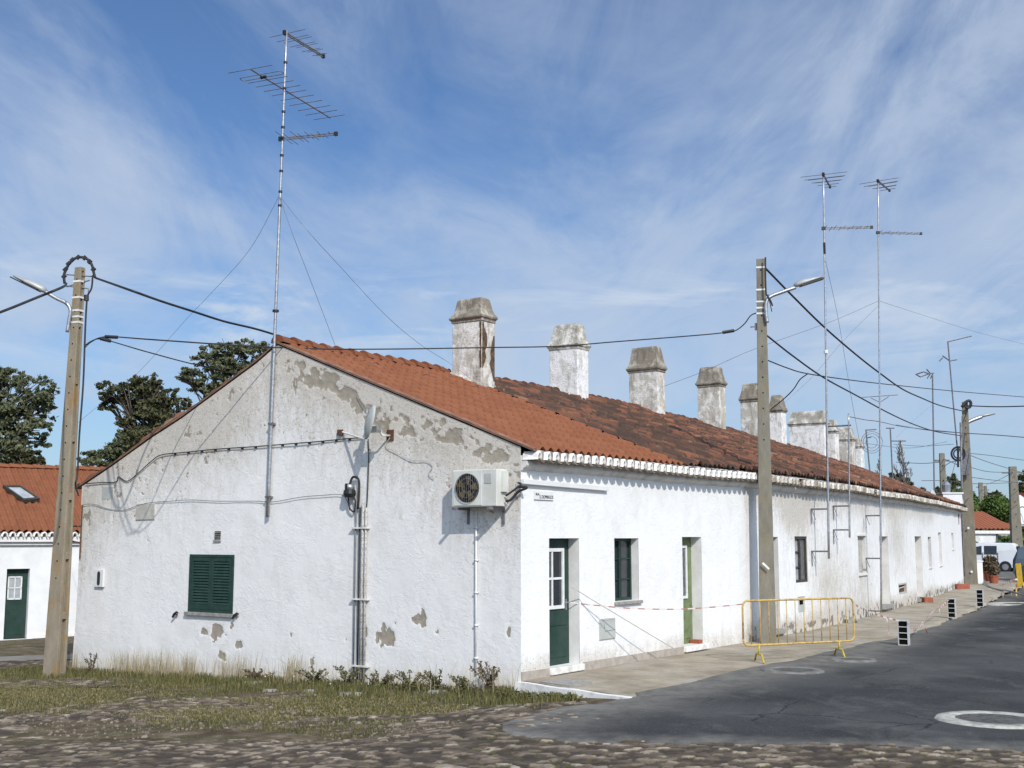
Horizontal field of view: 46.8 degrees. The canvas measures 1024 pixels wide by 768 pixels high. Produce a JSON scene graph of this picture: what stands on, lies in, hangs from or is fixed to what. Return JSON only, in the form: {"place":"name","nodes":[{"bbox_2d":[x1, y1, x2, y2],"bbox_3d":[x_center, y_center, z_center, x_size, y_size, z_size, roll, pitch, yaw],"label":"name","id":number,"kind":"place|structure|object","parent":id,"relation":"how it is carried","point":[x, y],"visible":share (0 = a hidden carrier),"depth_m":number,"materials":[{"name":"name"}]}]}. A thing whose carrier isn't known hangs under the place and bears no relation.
{"place":"outdoors","nodes":[
{"label":"outdoors","id":0,"kind":"place"},
{"bbox_2d":[0,654,72,660],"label":"path","id":1,"kind":"structure","parent":0,"point":[27,657],"depth_m":27.86,"materials":[{"name":"concrete"}]},
{"bbox_2d":[0,651,156,689],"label":"cobbled lane","id":2,"kind":"structure","parent":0,"point":[6,664],"depth_m":21.60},
{"bbox_2d":[0,636,1009,757],"bbox_3d":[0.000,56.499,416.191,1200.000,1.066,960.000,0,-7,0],"label":"ground","id":3,"kind":"structure","parent":0,"point":[24,647],"depth_m":14.98,"materials":[{"name":"soil"}]},
{"bbox_2d":[0,449,45,464],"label":"tree","id":4,"kind":"object","parent":3,"relation":"on","point":[31,459],"visible":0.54,"depth_m":61.83,"materials":[{"name":"green plant"}]},
{"bbox_2d":[0,365,59,459],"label":"tree","id":5,"kind":"object","parent":3,"relation":"on","point":[12,412],"visible":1,"depth_m":55.15,"materials":[{"name":"green plant"}]},
{"bbox_2d":[0,463,104,639],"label":"neighbour house","id":6,"kind":"structure","parent":3,"relation":"on","point":[28,494],"depth_m":37.43,"materials":[{"name":"white paint"}]},
{"bbox_2d":[3,569,27,638],"bbox_3d":[-15.553,6.866,37.051,0.686,2.151,0.105,5,-9,-36],"label":"door","id":7,"kind":"structure","parent":6,"relation":"in","point":[17,579],"depth_m":37.04,"materials":[{"name":"green paint"}]},
{"bbox_2d":[10,255,95,676],"bbox_3d":[-9.180,1.615,23.818,1.677,8.370,1.431,0,-7,0],"label":"utility pole","id":8,"kind":"object","parent":3,"relation":"on","point":[55,649],"visible":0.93,"depth_m":23.30,"materials":[{"name":"concrete"}]},
{"bbox_2d":[0,283,67,313],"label":"overhead cable","id":9,"kind":"object","parent":8,"relation":"attached to","point":[34,298],"visible":1,"depth_m":18.53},
{"bbox_2d":[83,338,235,374],"bbox_3d":[-7.271,-0.720,22.067,3.238,0.955,3.558,-2,-8,12],"label":"overhead cable","id":10,"kind":"object","parent":8,"relation":"attached to","point":[162,356],"visible":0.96,"depth_m":21.51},
{"bbox_2d":[95,277,287,337],"bbox_3d":[-6.020,-1.345,25.599,3.362,1.182,11.260,-3,-8,19],"label":"overhead cable","id":11,"kind":"object","parent":8,"relation":"attached to","point":[165,302],"visible":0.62,"depth_m":21.79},
{"bbox_2d":[84,652,96,671],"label":"weed","id":12,"kind":"object","parent":3,"relation":"on","point":[91,660],"visible":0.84,"depth_m":23.20,"materials":[{"name":"green plant"}]},
{"bbox_2d":[76,428,127,466],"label":"tree","id":13,"kind":"object","parent":3,"relation":"on","point":[112,451],"visible":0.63,"depth_m":69.40,"materials":[{"name":"green plant"}]},
{"bbox_2d":[94,372,192,452],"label":"tree","id":14,"kind":"object","parent":3,"relation":"on","point":[149,402],"visible":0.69,"depth_m":57.93,"materials":[{"name":"green plant"}]},
{"bbox_2d":[174,338,269,400],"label":"tree","id":15,"kind":"object","parent":3,"relation":"on","point":[214,358],"visible":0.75,"depth_m":66.32,"materials":[{"name":"green plant"}]},
{"bbox_2d":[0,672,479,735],"bbox_3d":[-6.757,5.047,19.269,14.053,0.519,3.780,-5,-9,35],"label":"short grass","id":16,"kind":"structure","parent":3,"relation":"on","point":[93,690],"depth_m":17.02,"materials":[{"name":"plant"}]},
{"bbox_2d":[243,668,276,679],"bbox_3d":[-4.460,5.086,20.699,0.636,0.276,0.426,-4,-9,30],"label":"weed","id":17,"kind":"object","parent":3,"relation":"on","point":[254,673],"visible":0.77,"depth_m":20.64,"materials":[{"name":"green plant"}]},
{"bbox_2d":[0,674,528,738],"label":"grass","id":18,"kind":"structure","parent":3,"relation":"on","point":[66,708],"depth_m":16.94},
{"bbox_2d":[0,663,578,715],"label":"grass","id":19,"kind":"structure","parent":3,"relation":"on","point":[232,682],"depth_m":19.21,"materials":[{"name":"plant"}]},
{"bbox_2d":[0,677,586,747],"bbox_3d":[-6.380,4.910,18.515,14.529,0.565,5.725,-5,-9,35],"label":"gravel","id":20,"kind":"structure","parent":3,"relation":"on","point":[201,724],"depth_m":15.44,"materials":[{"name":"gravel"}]},
{"bbox_2d":[66,644,521,692],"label":"dry grass","id":21,"kind":"structure","parent":3,"relation":"on","point":[184,671],"depth_m":21.72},
{"bbox_2d":[293,666,335,684],"bbox_3d":[-3.328,4.884,19.841,0.670,0.344,0.397,-1,-7,10],"label":"weed","id":22,"kind":"object","parent":3,"relation":"on","point":[308,675],"visible":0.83,"depth_m":19.80,"materials":[{"name":"green plant"}]},
{"bbox_2d":[328,665,360,684],"bbox_3d":[-2.725,4.775,19.371,0.527,0.374,0.346,0,-7,0],"label":"weed","id":23,"kind":"object","parent":3,"relation":"on","point":[349,679],"visible":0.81,"depth_m":19.33,"materials":[{"name":"green plant"}]},
{"bbox_2d":[363,669,396,688],"bbox_3d":[-2.132,4.728,18.953,0.614,0.346,0.352,0,-7,0],"label":"weed","id":24,"kind":"object","parent":3,"relation":"on","point":[383,681],"visible":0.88,"depth_m":18.91,"materials":[{"name":"green plant"}]},
{"bbox_2d":[394,670,429,690],"bbox_3d":[-1.586,4.660,18.576,0.614,0.337,0.397,3,-8,-21],"label":"weed","id":25,"kind":"object","parent":3,"relation":"on","point":[406,680],"visible":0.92,"depth_m":18.55,"materials":[{"name":"green plant"}]},
{"bbox_2d":[418,668,451,690],"bbox_3d":[-1.192,4.562,18.234,0.539,0.370,0.305,0,-7,0],"label":"weed","id":26,"kind":"object","parent":3,"relation":"on","point":[433,679],"visible":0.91,"depth_m":18.21,"materials":[{"name":"green plant"}]},
{"bbox_2d":[448,673,478,691],"bbox_3d":[-0.753,4.545,17.941,0.468,0.304,0.340,-4,-8,28],"label":"weed","id":27,"kind":"object","parent":3,"relation":"on","point":[462,684],"visible":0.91,"depth_m":17.95,"materials":[{"name":"green plant"}]},
{"bbox_2d":[469,661,502,691],"bbox_3d":[-0.367,4.415,17.811,0.524,0.497,0.359,-3,-8,21],"label":"weed","id":28,"kind":"object","parent":3,"relation":"on","point":[491,678],"visible":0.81,"depth_m":17.80,"materials":[{"name":"green plant"}]},
{"bbox_2d":[495,689,534,698],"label":"weed","id":29,"kind":"object","parent":3,"relation":"on","point":[502,693],"visible":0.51,"depth_m":17.06,"materials":[{"name":"green plant"}]},
{"bbox_2d":[72,297,967,688],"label":"row house","id":30,"kind":"structure","parent":3,"relation":"on","point":[208,561],"depth_m":21.71,"materials":[{"name":"paint"}]},
{"bbox_2d":[72,505,82,558],"bbox_3d":[-9.182,3.054,24.489,0.659,1.100,0.063,-2,-8,14],"label":"pole bracket","id":31,"kind":"object","parent":30,"relation":"attached to","point":[80,526],"visible":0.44,"depth_m":24.40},
{"bbox_2d":[172,554,238,618],"bbox_3d":[-5.659,3.773,22.017,1.849,1.194,0.271,-5,-9,35],"label":"window","id":32,"kind":"structure","parent":30,"relation":"in","point":[211,577],"depth_m":21.97,"materials":[{"name":"wood"}]},
{"bbox_2d":[83,494,349,510],"bbox_3d":[-5.805,2.287,22.295,7.451,0.293,0.011,-5,-9,35],"label":"cable","id":33,"kind":"object","parent":30,"relation":"attached to","point":[208,500],"visible":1,"depth_m":21.41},
{"bbox_2d":[85,437,356,483],"bbox_3d":[-5.679,1.489,22.321,7.679,0.606,0.040,-5,-9,35],"label":"cable","id":34,"kind":"object","parent":30,"relation":"attached to","point":[336,440],"visible":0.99,"depth_m":22.07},
{"bbox_2d":[230,29,344,516],"bbox_3d":[-3.856,-2.122,21.832,1.514,9.099,2.726,-3,-8,25],"label":"antenna mast","id":35,"kind":"object","parent":30,"relation":"attached to","point":[281,139],"visible":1,"depth_m":21.79,"materials":[{"name":"metal"}]},
{"bbox_2d":[78,197,278,422],"bbox_3d":[-8.220,-1.165,27.551,0.355,3.165,14.123,5,-9,-33],"label":"guy wire","id":36,"kind":"object","parent":35,"relation":"attached to","point":[199,305],"visible":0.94,"depth_m":25.09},
{"bbox_2d":[280,199,334,343],"bbox_3d":[-3.922,-2.116,22.588,0.477,2.552,2.648,-1,-7,10],"label":"guy wire","id":37,"kind":"object","parent":35,"relation":"attached to","point":[305,267],"visible":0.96,"depth_m":21.85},
{"bbox_2d":[281,198,473,381],"bbox_3d":[-2.444,-1.753,22.423,3.930,3.314,0.762,5,-9,-32],"label":"guy wire","id":38,"kind":"object","parent":35,"relation":"attached to","point":[368,297],"visible":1,"depth_m":22.30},
{"bbox_2d":[343,476,359,512],"bbox_3d":[-2.717,1.870,20.107,0.296,0.626,0.220,0,-7,0],"label":"junction box","id":39,"kind":"object","parent":30,"relation":"attached to","point":[349,491],"visible":1,"depth_m":20.05,"materials":[{"name":"metal"}]},
{"bbox_2d":[353,502,356,679],"bbox_3d":[-2.641,3.463,19.884,0.025,2.938,0.029,-3,-8,22],"label":"conduit","id":40,"kind":"object","parent":30,"relation":"attached to","point":[354,587],"visible":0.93,"depth_m":19.89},
{"bbox_2d":[356,507,360,679],"bbox_3d":[-2.570,3.497,19.828,0.025,2.844,0.029,-3,-8,22],"label":"conduit","id":41,"kind":"object","parent":30,"relation":"attached to","point":[358,588],"visible":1,"depth_m":19.82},
{"bbox_2d":[359,502,364,679],"bbox_3d":[-2.511,3.447,19.793,0.046,2.925,0.049,-3,-8,22],"label":"conduit","id":42,"kind":"object","parent":30,"relation":"attached to","point":[361,589],"visible":1,"depth_m":19.77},
{"bbox_2d":[362,507,367,679],"bbox_3d":[-2.453,3.483,19.747,0.042,2.833,0.046,-3,-8,22],"label":"conduit","id":43,"kind":"object","parent":30,"relation":"attached to","point":[364,594],"visible":1,"depth_m":19.73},
{"bbox_2d":[337,405,393,440],"bbox_3d":[-2.628,0.674,19.928,1.312,0.583,0.577,-5,-9,35],"label":"satellite dish","id":44,"kind":"object","parent":30,"relation":"attached to","point":[369,427],"visible":1,"depth_m":19.52,"materials":[{"name":"metal"}]},
{"bbox_2d":[364,439,368,511],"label":"cable","id":45,"kind":"object","parent":30,"relation":"attached to","point":[368,474],"visible":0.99,"depth_m":19.98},
{"bbox_2d":[473,512,478,671],"bbox_3d":[-0.558,3.250,18.444,0.060,2.499,0.050,-5,-9,35],"label":"drain pipe","id":46,"kind":"object","parent":30,"relation":"attached to","point":[475,592],"visible":0.97,"depth_m":18.43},
{"bbox_2d":[452,469,527,523],"bbox_3d":[-0.357,1.739,18.268,1.244,0.840,0.420,-5,-9,35],"label":"air conditioner","id":47,"kind":"object","parent":30,"relation":"attached to","point":[488,488],"visible":1,"depth_m":18.22,"materials":[{"name":"white metal"}]},
{"bbox_2d":[534,491,553,499],"bbox_3d":[0.504,1.762,18.677,0.025,0.131,0.534,-5,-9,35],"label":"street sign","id":48,"kind":"object","parent":30,"relation":"attached to","point":[540,495],"visible":1,"depth_m":18.65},
{"bbox_2d":[549,538,568,665],"bbox_3d":[0.686,3.500,19.061,0.120,2.016,0.879,-5,-9,35],"label":"door","id":49,"kind":"structure","parent":30,"relation":"in","point":[558,547],"depth_m":19.16,"materials":[{"name":"green paint"}]},
{"bbox_2d":[521,479,608,490],"bbox_3d":[0.895,1.643,19.206,0.070,0.110,2.524,-5,-9,35],"label":"pipe trunking","id":50,"kind":"object","parent":30,"relation":"attached to","point":[562,484],"visible":1,"depth_m":19.08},
{"bbox_2d":[572,587,676,649],"bbox_3d":[1.939,3.937,19.770,2.423,1.157,0.112,6,-9,-38],"label":"string","id":51,"kind":"object","parent":30,"relation":"hanging from","point":[623,618],"visible":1,"depth_m":19.64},
{"bbox_2d":[614,538,642,604],"bbox_3d":[1.941,3.264,20.671,0.270,1.134,0.914,-5,-9,35],"label":"window","id":52,"kind":"structure","parent":30,"relation":"in","point":[622,546],"depth_m":20.84,"materials":[{"name":"green glass"}]},
{"bbox_2d":[682,537,692,643],"bbox_3d":[3.271,3.958,22.709,0.112,2.031,0.801,-5,-9,35],"label":"door","id":53,"kind":"structure","parent":30,"relation":"in","point":[686,541],"depth_m":22.86,"materials":[{"name":"paint"}]},
{"bbox_2d":[795,536,807,582],"bbox_3d":[6.642,4.055,27.398,0.080,1.052,0.821,-5,-9,33],"label":"window","id":54,"kind":"structure","parent":30,"relation":"in","point":[800,541],"depth_m":27.47,"materials":[{"name":"grey glass"}]},
{"bbox_2d":[805,172,872,565],"bbox_3d":[8.015,-0.418,28.459,1.440,9.491,1.279,-7,-10,44],"label":"antenna mast","id":55,"kind":"object","parent":30,"relation":"attached to","point":[824,227],"visible":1,"depth_m":28.32,"materials":[{"name":"metal"}]},
{"bbox_2d":[825,260,860,446],"bbox_3d":[9.198,-0.584,32.854,0.099,4.064,9.619,-3,-8,21],"label":"guy wire","id":56,"kind":"object","parent":55,"relation":"attached to","point":[843,350],"visible":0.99,"depth_m":33.27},
{"bbox_2d":[828,413,850,542],"bbox_3d":[8.233,2.366,29.643,0.600,3.251,0.098,-5,-9,35],"label":"antenna mast","id":57,"kind":"object","parent":30,"relation":"attached to","point":[848,505],"visible":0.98,"depth_m":29.55,"materials":[{"name":"metal"}]},
{"bbox_2d":[849,416,959,432],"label":"cable","id":58,"kind":"object","parent":57,"relation":"attached to","point":[897,425],"visible":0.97,"depth_m":38.63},
{"bbox_2d":[857,534,868,575],"bbox_3d":[9.485,4.646,32.208,0.179,1.116,1.113,-4,-8,28],"label":"window","id":59,"kind":"structure","parent":30,"relation":"in","point":[860,558],"depth_m":32.37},
{"bbox_2d":[865,429,876,469],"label":"roof aerial","id":60,"kind":"object","parent":30,"relation":"on","point":[866,430],"visible":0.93,"depth_m":52.07,"materials":[{"name":"metal"}]},
{"bbox_2d":[861,178,921,616],"bbox_3d":[10.578,0.372,32.860,1.654,12.351,1.164,4,-8,-29],"label":"antenna mast","id":61,"kind":"object","parent":30,"relation":"attached to","point":[882,233],"visible":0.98,"depth_m":32.69,"materials":[{"name":"metal"}]},
{"bbox_2d":[663,301,877,386],"bbox_3d":[6.777,-1.143,28.839,0.226,3.417,10.568,-7,-10,42],"label":"guy wire","id":62,"kind":"object","parent":61,"relation":"attached to","point":[769,343],"visible":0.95,"depth_m":27.36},
{"bbox_2d":[886,428,905,478],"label":"roof aerial","id":63,"kind":"object","parent":30,"relation":"on","point":[891,440],"visible":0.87,"depth_m":54.09,"materials":[{"name":"metal"}]},
{"bbox_2d":[915,369,934,491],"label":"roof aerial","id":64,"kind":"object","parent":30,"relation":"on","point":[929,373],"visible":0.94,"depth_m":60.27,"materials":[{"name":"metal"}]},
{"bbox_2d":[935,482,963,503],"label":"roof stack","id":65,"kind":"object","parent":30,"relation":"on","point":[949,494],"visible":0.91,"depth_m":52.06,"materials":[{"name":"paint"}]},
{"bbox_2d":[939,335,971,445],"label":"roof aerial","id":66,"kind":"object","parent":30,"relation":"on","point":[949,360],"visible":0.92,"depth_m":57.51,"materials":[{"name":"metal"}]},
{"bbox_2d":[528,691,561,700],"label":"weed","id":67,"kind":"object","parent":3,"relation":"on","point":[548,695],"visible":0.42,"depth_m":16.56,"materials":[{"name":"green plant"}]},
{"bbox_2d":[560,691,583,700],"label":"weed","id":68,"kind":"object","parent":3,"relation":"on","point":[569,695],"visible":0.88,"depth_m":16.17,"materials":[{"name":"green plant"}]},
{"bbox_2d":[888,472,913,485],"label":"tree","id":69,"kind":"object","parent":3,"relation":"on","point":[909,482],"visible":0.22,"depth_m":99.28,"materials":[{"name":"green plant"}]},
{"bbox_2d":[890,442,912,482],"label":"bare tree","id":70,"kind":"object","parent":3,"relation":"on","point":[904,465],"visible":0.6,"depth_m":91.91,"materials":[{"name":"grey plant"}]},
{"bbox_2d":[935,473,961,530],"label":"tree","id":71,"kind":"object","parent":3,"relation":"on","point":[953,476],"visible":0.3,"depth_m":109.26,"materials":[{"name":"green plant"}]},
{"bbox_2d":[976,482,984,501],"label":"utility pole","id":72,"kind":"object","parent":3,"relation":"on","point":[980,487],"visible":0.34,"depth_m":119.42,"materials":[{"name":"concrete"}]},
{"bbox_2d":[975,492,1023,534],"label":"woodland","id":73,"kind":"object","parent":3,"relation":"on","point":[1007,521],"visible":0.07,"depth_m":118.57,"materials":[{"name":"green plant"}]},
{"bbox_2d":[1008,469,1023,535],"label":"tree","id":74,"kind":"object","parent":3,"relation":"on","point":[1020,484],"visible":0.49,"depth_m":119.20,"materials":[{"name":"green plant"}]},
{"bbox_2d":[0,694,1023,767],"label":"cobbled ground","id":75,"kind":"structure","parent":0,"point":[465,746],"depth_m":12.25,"materials":[{"name":"stone"}]},
{"bbox_2d":[0,0,1023,498],"label":"sky","id":76,"kind":"structure","parent":0,"point":[620,170],"materials":[{"name":"blue"}]},
{"bbox_2d":[503,570,1023,751],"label":"road","id":77,"kind":"structure","parent":0,"point":[896,694],"depth_m":15.62,"materials":[{"name":"asphalt"}]},
{"bbox_2d":[514,681,631,698],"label":"kerb","id":78,"kind":"structure","parent":77,"relation":"on","point":[530,687],"depth_m":17.02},
{"bbox_2d":[760,666,824,673],"bbox_3d":[4.528,4.651,19.189,1.046,0.052,1.079,0,-7,0],"label":"manhole","id":79,"kind":"object","parent":77,"relation":"on","point":[790,670],"visible":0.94,"depth_m":19.07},
{"bbox_2d":[827,656,876,662],"bbox_3d":[5.984,4.870,20.885,0.874,0.052,0.882,0,-7,0],"label":"manhole","id":80,"kind":"object","parent":77,"relation":"on","point":[852,659],"visible":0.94,"depth_m":20.75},
{"bbox_2d":[897,620,909,645],"bbox_3d":[7.863,4.990,23.763,0.200,0.492,0.200,-4,-8,28],"label":"hollow block","id":81,"kind":"object","parent":77,"relation":"on","point":[903,626],"depth_m":23.70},
{"bbox_2d":[907,598,949,630],"bbox_3d":[9.720,5.347,27.565,0.130,0.309,8.847,-3,-8,25],"label":"barrier tape","id":82,"kind":"object","parent":81,"relation":"attached to","point":[920,625],"visible":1,"depth_m":27.31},
{"bbox_2d":[935,453,949,491],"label":"utility pole","id":83,"kind":"object","parent":77,"relation":"on","point":[942,468],"visible":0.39,"depth_m":61.82,"materials":[{"name":"concrete"}]},
{"bbox_2d":[934,710,1023,728],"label":"manhole","id":84,"kind":"object","parent":77,"relation":"on","point":[993,719],"visible":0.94,"depth_m":14.00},
{"bbox_2d":[976,543,1019,571],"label":"parked van","id":85,"kind":"object","parent":77,"relation":"on","point":[1004,554],"visible":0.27,"depth_m":74.64,"materials":[{"name":"white metal"}]},
{"bbox_2d":[987,602,1023,605],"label":"manhole","id":86,"kind":"object","parent":77,"relation":"on","point":[1004,603],"visible":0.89,"depth_m":40.08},
{"bbox_2d":[995,535,1023,546],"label":"hedge","id":87,"kind":"object","parent":77,"relation":"on","point":[1005,539],"visible":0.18,"depth_m":83.85,"materials":[{"name":"green plant"}]},
{"bbox_2d":[1002,466,1023,546],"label":"utility pole","id":88,"kind":"object","parent":77,"relation":"on","point":[1015,522],"visible":0.72,"depth_m":77.35,"materials":[{"name":"concrete"}]},
{"bbox_2d":[1013,547,1023,577],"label":"parked car","id":89,"kind":"object","parent":77,"relation":"on","point":[1018,557],"visible":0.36,"depth_m":59.22,"materials":[{"name":"blue metal"}]},
{"bbox_2d":[1015,563,1023,596],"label":"yellow panel","id":90,"kind":"object","parent":77,"relation":"on","point":[1019,575],"visible":1,"depth_m":46.09,"materials":[{"name":"paint"}]},
{"bbox_2d":[526,577,1023,696],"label":"pavement","id":91,"kind":"structure","parent":0,"point":[629,679],"depth_m":22.28,"materials":[{"name":"concrete"}]},
{"bbox_2d":[540,678,594,686],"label":"cover slab","id":92,"kind":"structure","parent":91,"relation":"on","point":[565,682],"depth_m":17.51,"materials":[{"name":"concrete"}]},
{"bbox_2d":[750,257,824,642],"bbox_3d":[5.839,1.328,24.699,1.576,8.095,0.373,-1,-7,9],"label":"utility pole","id":93,"kind":"object","parent":91,"relation":"on","point":[766,563],"visible":0.94,"depth_m":24.69,"materials":[{"name":"concrete"}]},
{"bbox_2d":[86,312,756,349],"bbox_3d":[-1.519,-1.135,22.419,13.885,1.522,4.620,1,-7,-4],"label":"overhead cable","id":94,"kind":"object","parent":93,"relation":"attached to","point":[413,348],"visible":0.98,"depth_m":23.03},
{"bbox_2d":[768,360,1020,396],"bbox_3d":[15.132,0.141,41.364,0.797,3.058,37.988,-5,-9,31],"label":"overhead cable","id":95,"kind":"object","parent":93,"relation":"attached to","point":[877,383],"visible":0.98,"depth_m":33.29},
{"bbox_2d":[742,597,854,663],"bbox_3d":[5.133,4.361,21.095,2.619,1.078,0.548,4,-8,-28],"label":"crowd barrier","id":96,"kind":"object","parent":91,"relation":"on","point":[791,643],"visible":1,"depth_m":21.08,"materials":[{"name":"metal"}]},
{"bbox_2d":[570,602,741,609],"bbox_3d":[2.477,3.715,19.901,3.331,0.175,0.002,3,-8,-23],"label":"barrier tape","id":97,"kind":"object","parent":96,"relation":"attached to","point":[657,609],"visible":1,"depth_m":19.86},
{"bbox_2d":[854,603,898,620],"bbox_3d":[6.862,4.336,22.473,0.160,0.500,2.872,-5,-9,33],"label":"barrier tape","id":98,"kind":"object","parent":96,"relation":"attached to","point":[875,613],"visible":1,"depth_m":22.82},
{"bbox_2d":[947,598,956,617],"bbox_3d":[11.837,6.028,31.862,0.200,0.508,0.200,-4,-8,28],"label":"hollow block","id":99,"kind":"object","parent":91,"relation":"on","point":[951,607],"depth_m":31.80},
{"bbox_2d":[955,584,969,588],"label":"brick","id":100,"kind":"object","parent":91,"relation":"on","point":[962,586],"visible":0.98,"depth_m":49.41,"materials":[{"name":"brick"}]},
{"bbox_2d":[950,399,994,583],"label":"utility pole","id":101,"kind":"object","parent":91,"relation":"on","point":[970,572],"visible":0.94,"depth_m":55.15,"materials":[{"name":"concrete"}]},
{"bbox_2d":[766,268,961,410],"bbox_3d":[13.558,-0.114,40.471,0.519,1.271,34.716,-4,-8,27],"label":"overhead cable","id":102,"kind":"object","parent":101,"relation":"attached to","point":[816,319],"visible":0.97,"depth_m":30.65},
{"bbox_2d":[767,335,960,435],"bbox_3d":[13.469,0.946,40.359,0.392,1.028,34.700,-4,-8,27],"label":"overhead cable","id":103,"kind":"object","parent":101,"relation":"attached to","point":[775,342],"visible":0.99,"depth_m":30.72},
{"bbox_2d":[898,425,1023,437],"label":"overhead cable","id":104,"kind":"object","parent":101,"relation":"attached to","point":[972,433],"visible":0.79,"depth_m":54.76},
{"bbox_2d":[976,589,983,606],"bbox_3d":[14.559,6.659,36.828,0.200,0.530,0.200,-4,-8,28],"label":"hollow block","id":105,"kind":"object","parent":91,"relation":"on","point":[979,597],"depth_m":36.77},
{"bbox_2d":[977,560,983,583],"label":"white post","id":106,"kind":"object","parent":91,"relation":"on","point":[980,571],"visible":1,"depth_m":54.82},
{"bbox_2d":[982,554,998,580],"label":"potted plant","id":107,"kind":"object","parent":91,"relation":"on","point":[988,561],"visible":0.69,"depth_m":58.07,"materials":[{"name":"brown plant"}]},
{"bbox_2d":[986,564,1000,582],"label":"potted plant","id":108,"kind":"object","parent":91,"relation":"on","point":[993,572],"visible":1,"depth_m":55.61,"materials":[{"name":"brown plant"}]},
{"bbox_2d":[983,579,1023,595],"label":"hose","id":109,"kind":"object","parent":91,"relation":"on","point":[1003,589],"visible":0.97,"depth_m":47.20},
{"bbox_2d":[951,488,1009,520],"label":"hedge","id":110,"kind":"object","parent":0,"point":[996,507],"visible":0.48,"depth_m":101.00,"materials":[{"name":"green plant"}]},
{"bbox_2d":[961,511,1009,542],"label":"house","id":111,"kind":"structure","parent":0,"point":[982,519],"depth_m":86.26,"materials":[{"name":"orange tile"}]},
{"bbox_2d":[1019,493,1023,526],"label":"white building","id":112,"kind":"structure","parent":0,"point":[1021,497],"depth_m":92.04,"materials":[{"name":"paint"}]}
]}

